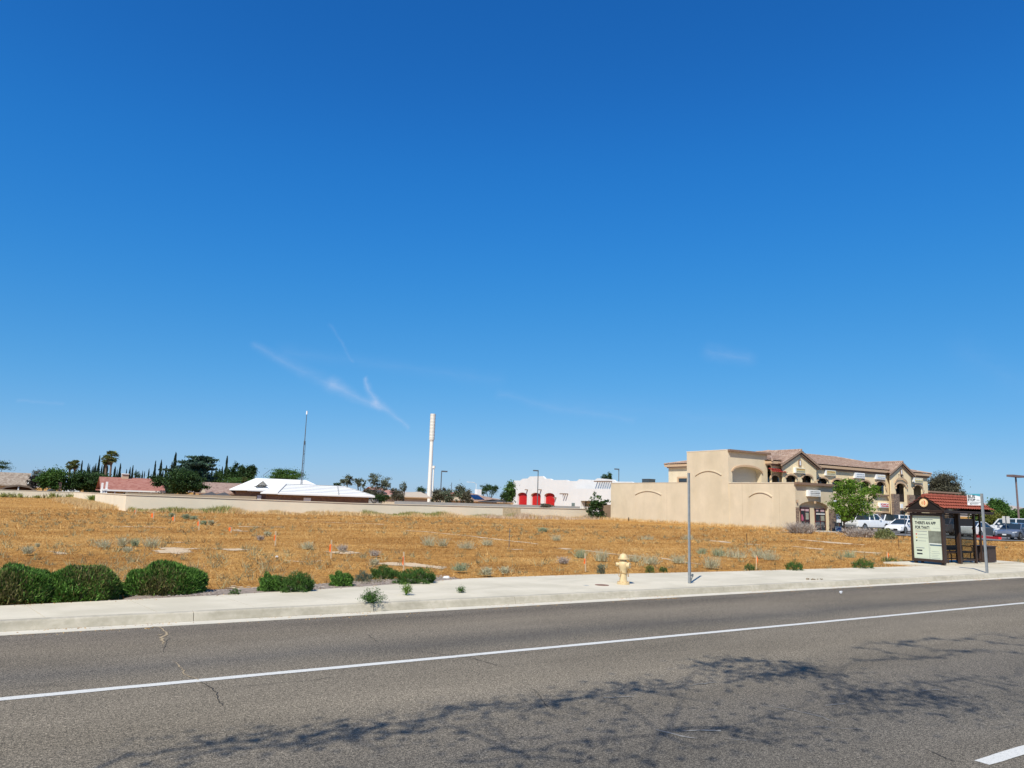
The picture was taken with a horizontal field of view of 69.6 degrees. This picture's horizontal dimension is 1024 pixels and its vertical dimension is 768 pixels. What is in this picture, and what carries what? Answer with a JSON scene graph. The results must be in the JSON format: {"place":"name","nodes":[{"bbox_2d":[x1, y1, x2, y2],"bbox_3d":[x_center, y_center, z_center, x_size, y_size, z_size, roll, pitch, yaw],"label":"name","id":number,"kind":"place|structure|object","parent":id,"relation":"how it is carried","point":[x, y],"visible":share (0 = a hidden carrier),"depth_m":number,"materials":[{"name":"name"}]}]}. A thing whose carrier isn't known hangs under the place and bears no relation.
{"place":"outdoors","nodes":[
{"label":"outdoors","id":0,"kind":"place"},
{"bbox_2d":[0,472,30,488],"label":"house","id":1,"kind":"structure","parent":0,"point":[9,478],"depth_m":148.64,"materials":[{"name":"beige"}]},
{"bbox_2d":[96,473,165,493],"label":"house","id":2,"kind":"structure","parent":0,"point":[123,483],"depth_m":101.06,"materials":[{"name":"pink"}]},
{"bbox_2d":[125,493,255,498],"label":"garden wall","id":3,"kind":"structure","parent":0,"point":[223,496],"depth_m":81.36,"materials":[{"name":"beige concrete"}]},
{"bbox_2d":[194,482,241,495],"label":"house","id":4,"kind":"structure","parent":0,"point":[216,488],"depth_m":111.43,"materials":[{"name":"pink"}]},
{"bbox_2d":[229,478,315,498],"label":"block building","id":5,"kind":"structure","parent":0,"point":[255,487],"depth_m":105.86,"materials":[{"name":"white paint"}]},
{"bbox_2d":[260,484,374,502],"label":"block building","id":6,"kind":"structure","parent":0,"point":[318,493],"depth_m":98.25,"materials":[{"name":"white paint"}]},
{"bbox_2d":[300,411,307,483],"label":"radio mast","id":7,"kind":"object","parent":6,"relation":"on","point":[303,451],"visible":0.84,"depth_m":104.01,"materials":[{"name":"grey metal"}]},
{"bbox_2d":[382,492,431,503],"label":"house","id":8,"kind":"structure","parent":0,"point":[416,496],"depth_m":139.82,"materials":[{"name":"beige"}]},
{"bbox_2d":[427,414,435,501],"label":"cell tower","id":9,"kind":"structure","parent":0,"point":[431,435],"depth_m":185.66,"materials":[{"name":"white metal"}]},
{"bbox_2d":[448,489,498,503],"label":"house","id":10,"kind":"structure","parent":0,"point":[477,496],"depth_m":183.76,"materials":[{"name":"white"}]},
{"bbox_2d":[394,501,579,508],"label":"grey block wall","id":11,"kind":"structure","parent":0,"point":[455,504],"depth_m":110.73,"materials":[{"name":"grey concrete"}]},
{"bbox_2d":[478,499,513,503],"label":"house","id":12,"kind":"structure","parent":0,"point":[493,501],"depth_m":158.39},
{"bbox_2d":[0,578,1023,767],"bbox_3d":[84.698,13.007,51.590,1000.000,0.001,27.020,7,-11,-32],"label":"road","id":13,"kind":"structure","parent":0,"point":[878,676],"depth_m":8.24,"materials":[{"name":"grey asphalt"}]},
{"bbox_2d":[21,634,952,760],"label":"road cracks","id":14,"kind":"object","parent":13,"relation":"on","point":[430,652],"visible":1,"depth_m":8.00,"materials":[{"name":"grey asphalt"}]},
{"bbox_2d":[0,576,1023,635],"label":"gutter","id":15,"kind":"object","parent":13,"relation":"on","point":[264,619],"visible":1,"depth_m":13.54,"materials":[{"name":"concrete"}]},
{"bbox_2d":[0,602,1023,700],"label":"lane line","id":16,"kind":"object","parent":13,"relation":"on","point":[199,680],"visible":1,"depth_m":9.37,"materials":[{"name":"paint"}]},
{"bbox_2d":[5,563,1022,636],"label":"kerbside debris","id":17,"kind":"object","parent":13,"relation":"on","point":[489,605],"visible":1,"depth_m":14.76,"materials":[{"name":"grey"}]},
{"bbox_2d":[604,682,939,740],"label":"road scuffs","id":18,"kind":"object","parent":13,"relation":"on","point":[720,730],"visible":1,"depth_m":7.07,"materials":[{"name":"grey asphalt"}]},
{"bbox_2d":[975,745,1023,764],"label":"lane dashes","id":19,"kind":"object","parent":13,"relation":"on","point":[997,758],"visible":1,"depth_m":6.40,"materials":[{"name":"paint"}]},
{"bbox_2d":[0,488,1023,605],"bbox_3d":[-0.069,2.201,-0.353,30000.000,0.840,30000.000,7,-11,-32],"label":"ground","id":20,"kind":"structure","parent":0,"point":[28,502],"depth_m":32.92,"materials":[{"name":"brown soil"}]},
{"bbox_2d":[0,485,35,490],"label":"patio cover","id":21,"kind":"object","parent":20,"relation":"on","point":[17,487],"visible":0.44,"depth_m":138.00,"materials":[{"name":"white paint"}]},
{"bbox_2d":[0,561,53,605],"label":"shrub","id":22,"kind":"object","parent":20,"relation":"on","point":[19,582],"visible":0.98,"depth_m":12.28,"materials":[{"name":"green plant"}]},
{"bbox_2d":[26,474,41,490],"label":"tree","id":23,"kind":"object","parent":20,"relation":"on","point":[32,484],"visible":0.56,"depth_m":142.94,"materials":[{"name":"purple plant"}]},
{"bbox_2d":[0,490,73,497],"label":"perimeter wall","id":24,"kind":"structure","parent":20,"relation":"on","point":[28,493],"depth_m":133.15,"materials":[{"name":"paint"}]},
{"bbox_2d":[0,491,73,497],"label":"back weeds","id":25,"kind":"object","parent":20,"relation":"on","point":[21,495],"visible":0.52,"depth_m":132.39,"materials":[{"name":"plant"}]},
{"bbox_2d":[29,464,73,490],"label":"tree","id":26,"kind":"object","parent":20,"relation":"on","point":[45,479],"visible":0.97,"depth_m":138.36,"materials":[{"name":"green plant"}]},
{"bbox_2d":[3,495,118,509],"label":"dirt mound","id":27,"kind":"object","parent":20,"relation":"on","point":[85,503],"visible":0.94,"depth_m":83.44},
{"bbox_2d":[48,468,113,492],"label":"tree","id":28,"kind":"object","parent":20,"relation":"on","point":[83,481],"visible":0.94,"depth_m":141.32,"materials":[{"name":"green plant"}]},
{"bbox_2d":[48,563,123,602],"bbox_3d":[-7.587,3.505,13.022,1.314,0.694,1.119,7,-11,-32],"label":"shrub","id":29,"kind":"object","parent":20,"relation":"on","point":[78,583],"visible":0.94,"depth_m":12.74,"materials":[{"name":"green plant"}]},
{"bbox_2d":[73,492,125,510],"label":"perimeter wall","id":30,"kind":"structure","parent":20,"relation":"on","point":[119,500],"depth_m":83.13,"materials":[{"name":"paint"}]},
{"bbox_2d":[105,450,119,475],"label":"palm tree","id":31,"kind":"object","parent":20,"relation":"on","point":[111,460],"visible":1,"depth_m":174.99,"materials":[{"name":"green plant"}]},
{"bbox_2d":[140,535,160,546],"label":"sagebrush","id":32,"kind":"object","parent":20,"relation":"on","point":[149,543],"visible":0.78,"depth_m":25.53,"materials":[{"name":"beige plant"}]},
{"bbox_2d":[120,559,209,596],"bbox_3d":[-6.676,3.699,14.144,1.643,0.718,1.332,7,-11,-32],"label":"shrub","id":33,"kind":"object","parent":20,"relation":"on","point":[160,577],"visible":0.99,"depth_m":13.81,"materials":[{"name":"green plant"}]},
{"bbox_2d":[149,547,196,553],"bbox_3d":[-11.210,5.533,24.510,1.497,0.026,3.383,5,-10,-21],"label":"bare patch","id":34,"kind":"object","parent":20,"relation":"on","point":[175,550],"visible":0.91,"depth_m":24.45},
{"bbox_2d":[148,468,211,493],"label":"tree","id":35,"kind":"object","parent":20,"relation":"on","point":[183,481],"visible":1,"depth_m":97.93,"materials":[{"name":"green plant"}]},
{"bbox_2d":[155,454,219,494],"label":"cedar tree","id":36,"kind":"object","parent":20,"relation":"on","point":[200,464],"visible":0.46,"depth_m":117.81,"materials":[{"name":"green plant"}]},
{"bbox_2d":[208,468,225,482],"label":"tree","id":37,"kind":"object","parent":20,"relation":"on","point":[219,475],"visible":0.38,"depth_m":140.07,"materials":[{"name":"green plant"}]},
{"bbox_2d":[217,476,253,483],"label":"tree","id":38,"kind":"object","parent":20,"relation":"on","point":[236,480],"visible":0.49,"depth_m":132.45,"materials":[{"name":"green plant"}]},
{"bbox_2d":[224,461,247,482],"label":"tree","id":39,"kind":"object","parent":20,"relation":"on","point":[233,472],"visible":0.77,"depth_m":142.22,"materials":[{"name":"green plant"}]},
{"bbox_2d":[238,463,259,479],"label":"tree","id":40,"kind":"object","parent":20,"relation":"on","point":[251,472],"visible":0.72,"depth_m":148.12,"materials":[{"name":"green plant"}]},
{"bbox_2d":[256,570,279,591],"bbox_3d":[-4.904,3.985,14.892,0.541,0.466,0.592,7,-11,-32],"label":"shrub","id":41,"kind":"object","parent":20,"relation":"on","point":[268,582],"visible":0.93,"depth_m":14.78,"materials":[{"name":"green plant"}]},
{"bbox_2d":[104,575,457,600],"bbox_3d":[-4.288,4.312,15.657,7.893,0.001,1.236,10,-13,-43],"label":"gravel strip","id":42,"kind":"object","parent":20,"relation":"on","point":[247,590],"visible":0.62,"depth_m":14.76,"materials":[{"name":"grey gravel"}]},
{"bbox_2d":[355,570,373,581],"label":"pale weed","id":43,"kind":"object","parent":42,"relation":"on","point":[362,577],"visible":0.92,"depth_m":17.02,"materials":[{"name":"grey plant"}]},
{"bbox_2d":[263,466,309,479],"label":"tree","id":44,"kind":"object","parent":20,"relation":"on","point":[281,473],"visible":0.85,"depth_m":132.02,"materials":[{"name":"green plant"}]},
{"bbox_2d":[276,569,315,592],"bbox_3d":[-4.346,3.988,14.886,0.843,0.505,0.772,7,-11,-32],"label":"feathery weed","id":45,"kind":"object","parent":20,"relation":"on","point":[298,581],"visible":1,"depth_m":14.72,"materials":[{"name":"green plant"}]},
{"bbox_2d":[128,505,518,516],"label":"green weeds","id":46,"kind":"object","parent":20,"relation":"on","point":[223,510],"visible":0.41,"depth_m":72.55,"materials":[{"name":"plant"}]},
{"bbox_2d":[328,570,353,586],"bbox_3d":[-3.746,4.244,16.118,0.576,0.418,0.672,7,-11,-32],"label":"shrub","id":47,"kind":"object","parent":20,"relation":"on","point":[340,578],"visible":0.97,"depth_m":16.01,"materials":[{"name":"green plant"}]},
{"bbox_2d":[339,473,353,486],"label":"sparse tree","id":48,"kind":"object","parent":20,"relation":"on","point":[346,481],"visible":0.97,"depth_m":153.93,"materials":[{"name":"green plant"}]},
{"bbox_2d":[125,494,587,516],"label":"perimeter wall","id":49,"kind":"structure","parent":20,"relation":"on","point":[144,502],"depth_m":79.16,"materials":[{"name":"paint"}]},
{"bbox_2d":[362,484,388,502],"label":"tree","id":50,"kind":"object","parent":20,"relation":"on","point":[373,492],"visible":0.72,"depth_m":109.86,"materials":[{"name":"green plant"}]},
{"bbox_2d":[367,473,391,490],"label":"sparse tree","id":51,"kind":"object","parent":20,"relation":"on","point":[384,484],"visible":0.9,"depth_m":157.61,"materials":[{"name":"green plant"}]},
{"bbox_2d":[371,494,389,503],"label":"tree","id":52,"kind":"object","parent":20,"relation":"on","point":[381,498],"visible":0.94,"depth_m":106.99,"materials":[{"name":"green plant"}]},
{"bbox_2d":[370,564,395,579],"bbox_3d":[-3.074,4.510,17.719,0.795,0.442,0.686,7,-11,-32],"label":"feathery weed","id":53,"kind":"object","parent":20,"relation":"on","point":[385,571],"visible":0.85,"depth_m":17.58,"materials":[{"name":"green plant"}]},
{"bbox_2d":[389,488,404,500],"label":"tree","id":54,"kind":"object","parent":20,"relation":"on","point":[396,494],"visible":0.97,"depth_m":125.31,"materials":[{"name":"green plant"}]},
{"bbox_2d":[378,562,445,568],"bbox_3d":[-2.907,5.450,22.136,2.504,0.020,1.216,-4,-11,31],"label":"bare patch","id":55,"kind":"object","parent":20,"relation":"on","point":[412,565],"visible":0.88,"depth_m":22.18,"materials":[{"name":"beige soil"}]},
{"bbox_2d":[391,566,435,584],"bbox_3d":[-2.234,4.412,16.995,1.144,0.457,0.866,7,-11,-32],"label":"feathery weed","id":56,"kind":"object","parent":20,"relation":"on","point":[414,576],"visible":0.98,"depth_m":16.80,"materials":[{"name":"green plant"}]},
{"bbox_2d":[429,487,445,501],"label":"tree","id":57,"kind":"object","parent":20,"relation":"on","point":[436,496],"visible":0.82,"depth_m":153.50,"materials":[{"name":"green plant"}]},
{"bbox_2d":[439,485,454,502],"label":"tree","id":58,"kind":"object","parent":20,"relation":"on","point":[447,495],"visible":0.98,"depth_m":150.52,"materials":[{"name":"green plant"}]},
{"bbox_2d":[126,506,785,529],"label":"straw weeds","id":59,"kind":"object","parent":20,"relation":"on","point":[345,513],"visible":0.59,"depth_m":78.22,"materials":[{"name":"beige plant"}]},
{"bbox_2d":[453,483,465,502],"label":"tree","id":60,"kind":"object","parent":20,"relation":"on","point":[459,493],"visible":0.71,"depth_m":149.92,"materials":[{"name":"green plant"}]},
{"bbox_2d":[451,562,471,570],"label":"sagebrush","id":61,"kind":"object","parent":20,"relation":"on","point":[459,568],"visible":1,"depth_m":20.40,"materials":[{"name":"green plant"}]},
{"bbox_2d":[462,488,473,502],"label":"tree","id":62,"kind":"object","parent":20,"relation":"on","point":[466,496],"visible":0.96,"depth_m":148.31,"materials":[{"name":"green plant"}]},
{"bbox_2d":[480,483,498,497],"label":"tree","id":63,"kind":"object","parent":20,"relation":"on","point":[491,488],"visible":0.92,"depth_m":240.77,"materials":[{"name":"green plant"}]},
{"bbox_2d":[501,479,519,503],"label":"tree","id":64,"kind":"object","parent":20,"relation":"on","point":[510,487],"visible":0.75,"depth_m":174.22,"materials":[{"name":"green plant"}]},
{"bbox_2d":[0,571,1023,631],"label":"kerb","id":65,"kind":"structure","parent":20,"relation":"on","point":[24,624],"depth_m":13.74,"materials":[{"name":"grey concrete"}]},
{"bbox_2d":[355,587,387,603],"bbox_3d":[-2.526,3.865,13.488,0.594,0.339,0.600,7,-11,-32],"label":"kerb weed","id":66,"kind":"object","parent":65,"relation":"on","point":[371,597],"visible":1,"depth_m":13.43,"materials":[{"name":"green plant"}]},
{"bbox_2d":[477,512,609,519],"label":"faded stalks","id":67,"kind":"object","parent":20,"relation":"on","point":[524,516],"visible":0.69,"depth_m":89.87,"materials":[{"name":"beige plant"}]},
{"bbox_2d":[513,476,633,514],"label":"fire station","id":68,"kind":"object","parent":20,"relation":"on","point":[579,492],"visible":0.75,"depth_m":167.64,"materials":[{"name":"white paint"}]},
{"bbox_2d":[519,493,526,504],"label":"red door","id":69,"kind":"structure","parent":68,"relation":"in","point":[522,496],"depth_m":181.70,"materials":[{"name":"paint"}]},
{"bbox_2d":[546,493,554,505],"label":"red door","id":70,"kind":"structure","parent":68,"relation":"in","point":[549,497],"depth_m":171.88,"materials":[{"name":"paint"}]},
{"bbox_2d":[585,498,610,517],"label":"climbing shrub","id":71,"kind":"object","parent":20,"relation":"on","point":[595,505],"visible":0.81,"depth_m":95.28,"materials":[{"name":"green plant"}]},
{"bbox_2d":[591,549,612,560],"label":"sagebrush","id":72,"kind":"object","parent":20,"relation":"on","point":[602,557],"visible":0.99,"depth_m":25.55,"materials":[{"name":"beige plant"}]},
{"bbox_2d":[599,505,610,517],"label":"wall stub","id":73,"kind":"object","parent":20,"relation":"on","point":[607,509],"depth_m":97.64,"materials":[{"name":"beige paint"}]},
{"bbox_2d":[640,553,662,563],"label":"sagebrush","id":74,"kind":"object","parent":20,"relation":"on","point":[651,559],"visible":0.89,"depth_m":24.91,"materials":[{"name":"beige plant"}]},
{"bbox_2d":[698,554,721,568],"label":"sagebrush","id":75,"kind":"object","parent":20,"relation":"on","point":[711,565],"visible":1,"depth_m":24.02,"materials":[{"name":"beige plant"}]},
{"bbox_2d":[719,547,748,558],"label":"sagebrush","id":76,"kind":"object","parent":20,"relation":"on","point":[732,554],"visible":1,"depth_m":29.55,"materials":[{"name":"beige plant"}]},
{"bbox_2d":[611,449,931,530],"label":"shopping building","id":77,"kind":"structure","parent":20,"relation":"on","point":[770,488],"depth_m":83.19,"materials":[{"name":"beige paint"}]},
{"bbox_2d":[783,559,803,570],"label":"weed","id":78,"kind":"object","parent":20,"relation":"on","point":[790,565],"visible":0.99,"depth_m":23.92,"materials":[{"name":"green plant"}]},
{"bbox_2d":[776,521,831,533],"bbox_3d":[25.381,12.801,65.181,5.777,1.438,5.778,4,-9,-14],"label":"dead brush","id":79,"kind":"object","parent":20,"relation":"on","point":[798,528],"visible":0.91,"depth_m":64.27,"materials":[{"name":"beige plant"}]},
{"bbox_2d":[824,477,883,531],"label":"young tree","id":80,"kind":"object","parent":20,"relation":"on","point":[854,504],"visible":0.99,"depth_m":71.23,"materials":[{"name":"green plant"}]},
{"bbox_2d":[836,525,879,537],"bbox_3d":[28.465,12.168,60.221,4.778,1.283,4.053,7,-11,-32],"label":"dead brush","id":81,"kind":"object","parent":20,"relation":"on","point":[859,532],"visible":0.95,"depth_m":59.71,"materials":[{"name":"beige plant"}]},
{"bbox_2d":[851,558,874,568],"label":"weed","id":82,"kind":"object","parent":20,"relation":"on","point":[864,563],"visible":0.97,"depth_m":25.78,"materials":[{"name":"green plant"}]},
{"bbox_2d":[872,527,896,539],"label":"rabbitbrush","id":83,"kind":"object","parent":20,"relation":"on","point":[883,533],"visible":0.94,"depth_m":57.76,"materials":[{"name":"green plant"}]},
{"bbox_2d":[841,528,1023,540],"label":"parking lot","id":84,"kind":"structure","parent":20,"relation":"on","point":[951,536],"depth_m":67.40,"materials":[{"name":"grey asphalt"}]},
{"bbox_2d":[842,513,889,530],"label":"pickup truck","id":85,"kind":"object","parent":84,"relation":"on","point":[876,521],"visible":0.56,"depth_m":77.89,"materials":[{"name":"white paint"}]},
{"bbox_2d":[884,514,909,522],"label":"parked van","id":86,"kind":"object","parent":84,"relation":"on","point":[890,517],"visible":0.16,"depth_m":81.35,"materials":[{"name":"white paint"}]},
{"bbox_2d":[884,519,910,533],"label":"parked car","id":87,"kind":"object","parent":84,"relation":"on","point":[896,525],"visible":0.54,"depth_m":73.67,"materials":[{"name":"white paint"}]},
{"bbox_2d":[927,471,969,495],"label":"tree","id":88,"kind":"object","parent":84,"relation":"on","point":[941,482],"visible":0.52,"depth_m":121.32,"materials":[{"name":"green plant"}]},
{"bbox_2d":[945,518,970,535],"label":"parked car","id":89,"kind":"object","parent":84,"relation":"on","point":[949,525],"visible":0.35,"depth_m":70.65,"materials":[{"name":"grey paint"}]},
{"bbox_2d":[961,521,995,536],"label":"parked car","id":90,"kind":"object","parent":84,"relation":"on","point":[967,530],"visible":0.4,"depth_m":68.14,"materials":[{"name":"white paint"}]},
{"bbox_2d":[976,509,1012,524],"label":"tree","id":91,"kind":"object","parent":84,"relation":"on","point":[990,519],"visible":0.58,"depth_m":89.72,"materials":[{"name":"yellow plant"}]},
{"bbox_2d":[987,497,1013,515],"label":"tree","id":92,"kind":"object","parent":84,"relation":"on","point":[996,504],"visible":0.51,"depth_m":102.78,"materials":[{"name":"green plant"}]},
{"bbox_2d":[990,518,1023,529],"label":"parked car","id":93,"kind":"object","parent":84,"relation":"on","point":[998,522],"visible":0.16,"depth_m":75.50,"materials":[{"name":"white paint"}]},
{"bbox_2d":[995,523,1023,539],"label":"parked car","id":94,"kind":"object","parent":84,"relation":"on","point":[1013,530],"visible":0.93,"depth_m":64.49,"materials":[{"name":"blue metal"}]},
{"bbox_2d":[1006,475,1023,517],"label":"twin lamp","id":95,"kind":"object","parent":84,"relation":"on","point":[1016,477],"visible":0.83,"depth_m":75.57,"materials":[{"name":"grey metal"}]},
{"bbox_2d":[928,491,960,517],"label":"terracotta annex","id":96,"kind":"object","parent":20,"relation":"on","point":[945,493],"visible":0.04,"depth_m":100.69,"materials":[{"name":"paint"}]},
{"bbox_2d":[883,560,1022,565],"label":"bus pad","id":97,"kind":"object","parent":20,"relation":"on","point":[919,563],"visible":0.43,"depth_m":29.55,"materials":[{"name":"concrete"}]},
{"bbox_2d":[904,493,993,565],"bbox_3d":[18.043,5.917,30.097,4.305,2.760,1.649,7,-11,-32],"label":"bus shelter","id":98,"kind":"object","parent":97,"relation":"on","point":[928,536],"visible":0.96,"depth_m":29.29,"materials":[{"name":"brown metal"}]},
{"bbox_2d":[946,545,972,562],"bbox_3d":[18.214,6.996,30.286,2.020,0.700,0.431,7,-11,-32],"label":"bench","id":99,"kind":"object","parent":97,"relation":"on","point":[951,547],"visible":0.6,"depth_m":30.49,"materials":[{"name":"brown paint"}]},
{"bbox_2d":[970,539,996,561],"bbox_3d":[19.991,7.049,31.198,0.810,0.915,0.660,7,-11,-32],"label":"litter bin","id":100,"kind":"object","parent":97,"relation":"on","point":[991,553],"visible":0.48,"depth_m":31.03,"materials":[{"name":"brown metal"}]},
{"bbox_2d":[1001,507,1023,518],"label":"tree","id":101,"kind":"object","parent":20,"relation":"on","point":[1013,513],"visible":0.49,"depth_m":100.78,"materials":[{"name":"green plant"}]},
{"bbox_2d":[0,563,1023,619],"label":"sidewalk","id":102,"kind":"structure","parent":0,"point":[494,586],"depth_m":16.40,"materials":[{"name":"concrete"}]},
{"bbox_2d":[615,552,630,584],"bbox_3d":[2.724,4.524,18.100,0.405,0.765,0.307,1,-9,5],"label":"fire hydrant","id":103,"kind":"object","parent":102,"relation":"on","point":[623,564],"visible":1,"depth_m":18.01,"materials":[{"name":"beige metal"}]},
{"bbox_2d":[687,473,693,582],"bbox_3d":[4.586,3.702,18.946,0.147,2.810,0.080,5,-10,-19],"label":"sign post","id":104,"kind":"object","parent":102,"relation":"on","point":[689,562],"visible":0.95,"depth_m":18.87,"materials":[{"name":"metal"}]},
{"bbox_2d":[967,494,988,572],"bbox_3d":[16.237,5.197,25.702,0.080,2.720,0.507,9,-11,-37],"label":"bus stop sign","id":105,"kind":"object","parent":102,"relation":"on","point":[975,499],"visible":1,"depth_m":25.64,"materials":[{"name":"metal"}]},
{"bbox_2d":[0,0,1023,507],"label":"sky","id":106,"kind":"structure","parent":0,"point":[585,239],"materials":[{"name":"blue"}]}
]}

